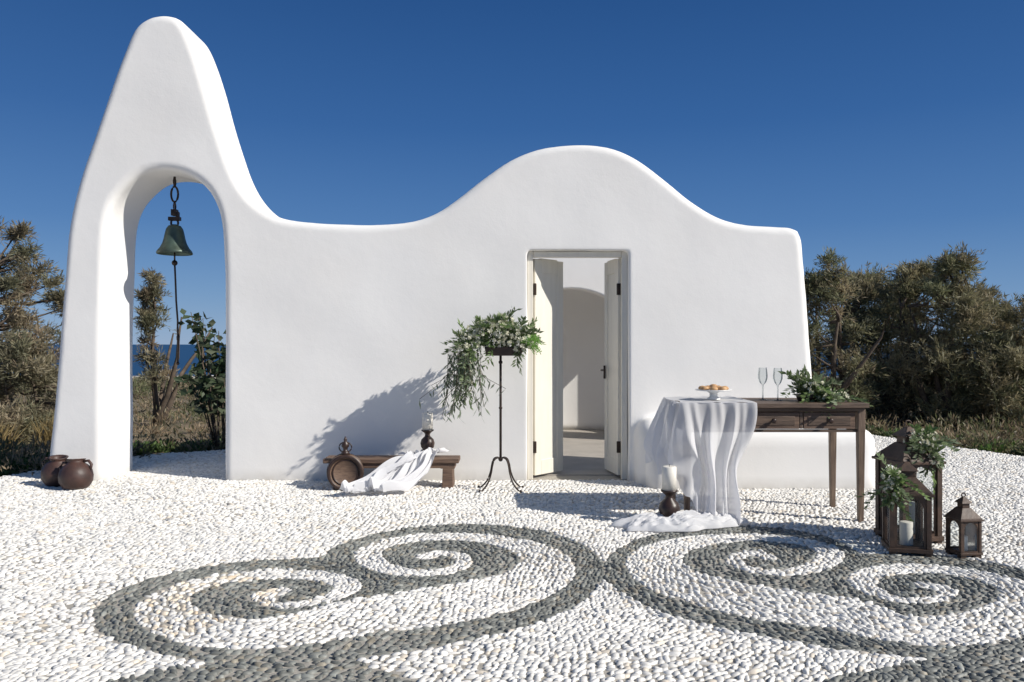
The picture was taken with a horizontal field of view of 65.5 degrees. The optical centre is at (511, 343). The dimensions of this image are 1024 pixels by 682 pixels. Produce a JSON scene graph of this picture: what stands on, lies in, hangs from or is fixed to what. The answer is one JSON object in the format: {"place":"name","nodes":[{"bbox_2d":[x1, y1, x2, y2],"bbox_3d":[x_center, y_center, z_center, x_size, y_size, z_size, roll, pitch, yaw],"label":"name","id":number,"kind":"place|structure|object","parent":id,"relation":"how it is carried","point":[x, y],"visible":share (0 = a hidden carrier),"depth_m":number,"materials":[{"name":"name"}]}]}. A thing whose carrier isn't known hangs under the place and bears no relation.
{"place":"outdoors","nodes":[
{"label":"outdoors","id":0,"kind":"place"},
{"bbox_2d":[5,344,975,376],"bbox_3d":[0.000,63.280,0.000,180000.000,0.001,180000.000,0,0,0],"label":"sea","id":1,"kind":"structure","parent":0,"point":[187,352],"depth_m":3717.90,"materials":[{"name":"blue liquid"}]},
{"bbox_2d":[0,434,1023,681],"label":"plaza paving","id":2,"kind":"structure","parent":0,"point":[329,654],"depth_m":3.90,"materials":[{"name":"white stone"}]},
{"bbox_2d":[40,455,68,486],"bbox_3d":[-4.085,1.147,7.186,0.295,0.283,0.278,0,0,0],"label":"clay pot","id":3,"kind":"object","parent":2,"relation":"on","point":[49,473],"visible":0.69,"depth_m":7.08,"materials":[{"name":"brown ceramic"}]},
{"bbox_2d":[58,458,93,489],"bbox_3d":[-3.848,1.147,7.016,0.295,0.286,0.279,0,0,0],"label":"clay pot","id":4,"kind":"object","parent":2,"relation":"on","point":[74,474],"visible":1,"depth_m":6.93,"materials":[{"name":"brown ceramic"}]},
{"bbox_2d":[327,436,363,490],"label":"round wooden canteen","id":5,"kind":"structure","parent":2,"relation":"on","point":[346,465],"depth_m":6.94,"materials":[{"name":"brown wood"}]},
{"bbox_2d":[323,455,459,487],"bbox_3d":[-1.070,1.145,7.150,1.200,0.260,0.240,0,0,0],"label":"wooden bench","id":6,"kind":"object","parent":2,"relation":"on","point":[446,464],"visible":0.58,"depth_m":7.05,"materials":[{"name":"brown wood"}]},
{"bbox_2d":[420,411,434,449],"bbox_3d":[-0.760,0.807,7.170,0.130,0.410,0.130,0,0,0],"label":"candle on holder","id":7,"kind":"object","parent":6,"relation":"on","point":[427,440],"visible":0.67,"depth_m":7.13,"materials":[{"name":"white wax"}]},
{"bbox_2d":[339,447,450,493],"bbox_3d":[-0.980,1.081,6.888,0.403,0.338,1.011,0,0,39],"label":"draped white cloth","id":8,"kind":"object","parent":2,"relation":"on","point":[409,470],"visible":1,"depth_m":6.83,"materials":[{"name":"white fabric"}]},
{"bbox_2d":[50,16,874,489],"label":"white chapel","id":9,"kind":"structure","parent":2,"relation":"on","point":[638,290],"depth_m":7.44,"materials":[{"name":"paint"}]},
{"bbox_2d":[156,177,192,364],"bbox_3d":[-3.290,-0.762,7.770,0.336,1.936,0.336,0,0,0],"label":"church bell","id":10,"kind":"object","parent":9,"relation":"attached to","point":[174,243],"visible":1,"depth_m":7.74,"materials":[{"name":"metal"}]},
{"bbox_2d":[533,258,562,474],"bbox_3d":[0.327,0.215,7.740,0.096,2.070,0.432,0,0,42],"label":"door leaf","id":11,"kind":"structure","parent":9,"relation":"in","point":[547,273],"depth_m":7.72,"materials":[{"name":"wood"}]},
{"bbox_2d":[600,259,620,474],"bbox_3d":[0.964,0.215,7.771,0.096,2.070,0.432,0,0,-12],"label":"door leaf open","id":12,"kind":"structure","parent":9,"relation":"in","point":[611,369],"depth_m":7.76,"materials":[{"name":"wood"}]},
{"bbox_2d":[419,306,545,492],"bbox_3d":[-0.254,0.469,6.969,1.120,1.623,0.559,0,0,0],"label":"flower stand","id":13,"kind":"object","parent":2,"relation":"on","point":[513,334],"visible":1,"depth_m":6.88,"materials":[{"name":"plant"}]},
{"bbox_2d":[658,464,679,516],"bbox_3d":[1.105,1.062,5.600,0.150,0.435,0.150,0,0,0],"label":"candle on holder","id":14,"kind":"object","parent":2,"relation":"on","point":[668,505],"visible":0.71,"depth_m":5.55,"materials":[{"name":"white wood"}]},
{"bbox_2d":[673,398,868,521],"bbox_3d":[1.880,0.853,5.990,1.340,0.855,0.616,0,0,0],"label":"wooden console table","id":15,"kind":"object","parent":2,"relation":"on","point":[786,415],"visible":0.63,"depth_m":5.72,"materials":[{"name":"brown wood"}]},
{"bbox_2d":[611,396,756,531],"bbox_3d":[1.222,0.836,5.833,1.071,0.855,0.935,0,0,0],"label":"white tablecloth","id":16,"kind":"object","parent":15,"relation":"on","point":[701,443],"visible":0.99,"depth_m":5.65,"materials":[{"name":"white fabric"}]},
{"bbox_2d":[695,384,731,399],"bbox_3d":[1.500,0.354,5.930,0.270,0.113,0.269,0,0,0],"label":"cake stand","id":17,"kind":"object","parent":16,"relation":"on","point":[713,390],"visible":1,"depth_m":5.89,"materials":[{"name":"white ceramic"}]},
{"bbox_2d":[758,368,767,399],"bbox_3d":[1.895,0.301,6.020,0.070,0.245,0.070,0,0,0],"label":"wine glass","id":18,"kind":"object","parent":15,"relation":"on","point":[760,381],"visible":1,"depth_m":6.04,"materials":[{"name":"white"}]},
{"bbox_2d":[773,368,782,400],"bbox_3d":[1.985,0.301,5.950,0.070,0.245,0.070,0,0,0],"label":"wine glass","id":19,"kind":"object","parent":15,"relation":"on","point":[774,379],"visible":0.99,"depth_m":5.96,"materials":[{"name":"white"}]},
{"bbox_2d":[777,364,871,418],"bbox_3d":[2.290,0.349,5.870,0.674,0.404,0.508,0,0,0],"label":"table flower arrangement","id":20,"kind":"object","parent":15,"relation":"on","point":[805,387],"visible":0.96,"depth_m":5.85,"materials":[{"name":"green plant"}]},
{"bbox_2d":[855,452,934,557],"bbox_3d":[2.381,0.961,4.855,0.486,0.638,0.392,0,0,-40],"label":"wooden lantern","id":21,"kind":"object","parent":2,"relation":"on","point":[902,482],"visible":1,"depth_m":4.81,"materials":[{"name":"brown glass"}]},
{"bbox_2d":[872,420,960,543],"bbox_3d":[2.634,0.888,5.169,0.461,0.785,0.425,0,0,0],"label":"wooden lantern","id":22,"kind":"object","parent":2,"relation":"on","point":[925,455],"visible":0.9,"depth_m":5.09,"materials":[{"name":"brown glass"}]},
{"bbox_2d":[943,492,983,558],"bbox_3d":[2.720,1.087,4.800,0.154,0.386,0.154,0,0,-8],"label":"wooden lantern","id":23,"kind":"object","parent":2,"relation":"on","point":[965,517],"visible":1,"depth_m":4.77,"materials":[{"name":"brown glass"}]},
{"bbox_2d":[0,382,1023,475],"bbox_3d":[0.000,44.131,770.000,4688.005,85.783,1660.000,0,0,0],"label":"ground terrain","id":24,"kind":"structure","parent":0,"point":[196,423],"depth_m":13.45,"materials":[{"name":"plant"}]},
{"bbox_2d":[0,413,53,450],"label":"dry grass tufts","id":25,"kind":"object","parent":24,"relation":"on","point":[46,435],"visible":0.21,"depth_m":10.14,"materials":[{"name":"brown plant"}]},
{"bbox_2d":[0,215,65,425],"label":"tamarisk tree","id":26,"kind":"object","parent":24,"relation":"on","point":[20,284],"visible":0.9,"depth_m":12.46,"materials":[{"name":"green plant"}]},
{"bbox_2d":[0,324,138,444],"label":"tamarisk tree","id":27,"kind":"object","parent":24,"relation":"on","point":[26,358],"visible":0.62,"depth_m":11.19,"materials":[{"name":"green plant"}]},
{"bbox_2d":[0,438,221,476],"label":"ground cover plants","id":28,"kind":"object","parent":24,"relation":"on","point":[160,447],"visible":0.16,"depth_m":9.56,"materials":[{"name":"green plant"}]},
{"bbox_2d":[0,373,225,476],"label":"dry scrub","id":29,"kind":"object","parent":24,"relation":"on","point":[31,449],"visible":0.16,"depth_m":10.71,"materials":[{"name":"brown plant"}]},
{"bbox_2d":[133,266,212,425],"bbox_3d":[-5.911,0.092,13.796,1.044,2.821,1.618,0,0,12],"label":"tamarisk tree","id":30,"kind":"object","parent":24,"relation":"on","point":[148,311],"visible":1,"depth_m":13.43,"materials":[{"name":"green plant"}]},
{"bbox_2d":[174,308,225,449],"bbox_3d":[-3.718,0.455,9.941,0.980,1.779,0.887,0,0,-36],"label":"fig shrub","id":31,"kind":"object","parent":24,"relation":"on","point":[204,383],"visible":0.67,"depth_m":9.76,"materials":[{"name":"green plant"}]},
{"bbox_2d":[803,247,893,414],"bbox_3d":[5.294,-0.091,13.436,2.155,3.195,2.081,0,0,43],"label":"tamarisk tree","id":32,"kind":"object","parent":24,"relation":"on","point":[819,284],"visible":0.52,"depth_m":13.19,"materials":[{"name":"green plant"}]},
{"bbox_2d":[814,261,905,420],"bbox_3d":[6.203,0.146,14.551,2.044,3.336,1.867,0,0,0],"label":"tamarisk tree","id":33,"kind":"object","parent":24,"relation":"on","point":[868,286],"visible":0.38,"depth_m":14.26,"materials":[{"name":"green plant"}]},
{"bbox_2d":[865,409,892,428],"bbox_3d":[0.528,1.423,22.672,11.971,1.050,20.867,0,0,0],"label":"dry scrub","id":34,"kind":"object","parent":24,"relation":"on","point":[877,422],"depth_m":12.72,"materials":[{"name":"green plant"}]},
{"bbox_2d":[831,262,934,414],"bbox_3d":[7.285,-0.045,15.612,1.978,3.130,2.036,0,0,34],"label":"tamarisk tree","id":35,"kind":"object","parent":24,"relation":"on","point":[883,279],"visible":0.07,"depth_m":15.38,"materials":[{"name":"green plant"}]},
{"bbox_2d":[841,258,975,422],"bbox_3d":[7.081,-0.047,14.218,2.485,3.138,2.396,0,0,0],"label":"tamarisk tree","id":36,"kind":"object","parent":24,"relation":"on","point":[908,290],"visible":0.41,"depth_m":13.99,"materials":[{"name":"green plant"}]},
{"bbox_2d":[823,375,1023,455],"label":"dry scrub","id":37,"kind":"object","parent":24,"relation":"on","point":[977,430],"visible":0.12,"depth_m":11.38,"materials":[{"name":"green plant"}]},
{"bbox_2d":[865,423,1023,455],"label":"ground cover plants","id":38,"kind":"object","parent":24,"relation":"on","point":[999,447],"visible":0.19,"depth_m":9.96,"materials":[{"name":"green plant"}]},
{"bbox_2d":[870,239,1023,429],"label":"tamarisk tree","id":39,"kind":"object","parent":24,"relation":"on","point":[971,312],"visible":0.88,"depth_m":12.97,"materials":[{"name":"green plant"}]},
{"bbox_2d":[922,279,1023,425],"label":"tamarisk tree","id":40,"kind":"object","parent":24,"relation":"on","point":[997,297],"visible":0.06,"depth_m":13.53,"materials":[{"name":"green plant"}]},
{"bbox_2d":[947,292,1023,434],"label":"tamarisk tree","id":41,"kind":"object","parent":24,"relation":"on","point":[1006,405],"visible":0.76,"depth_m":12.41,"materials":[{"name":"green plant"}]},
{"bbox_2d":[1011,293,1023,391],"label":"tamarisk tree","id":42,"kind":"object","parent":24,"relation":"on","point":[1022,319],"visible":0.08,"depth_m":13.99,"materials":[{"name":"green plant"}]},
{"bbox_2d":[0,0,1023,343],"label":"sky","id":43,"kind":"structure","parent":0,"point":[884,132],"materials":[{"name":"blue"}]}
]}

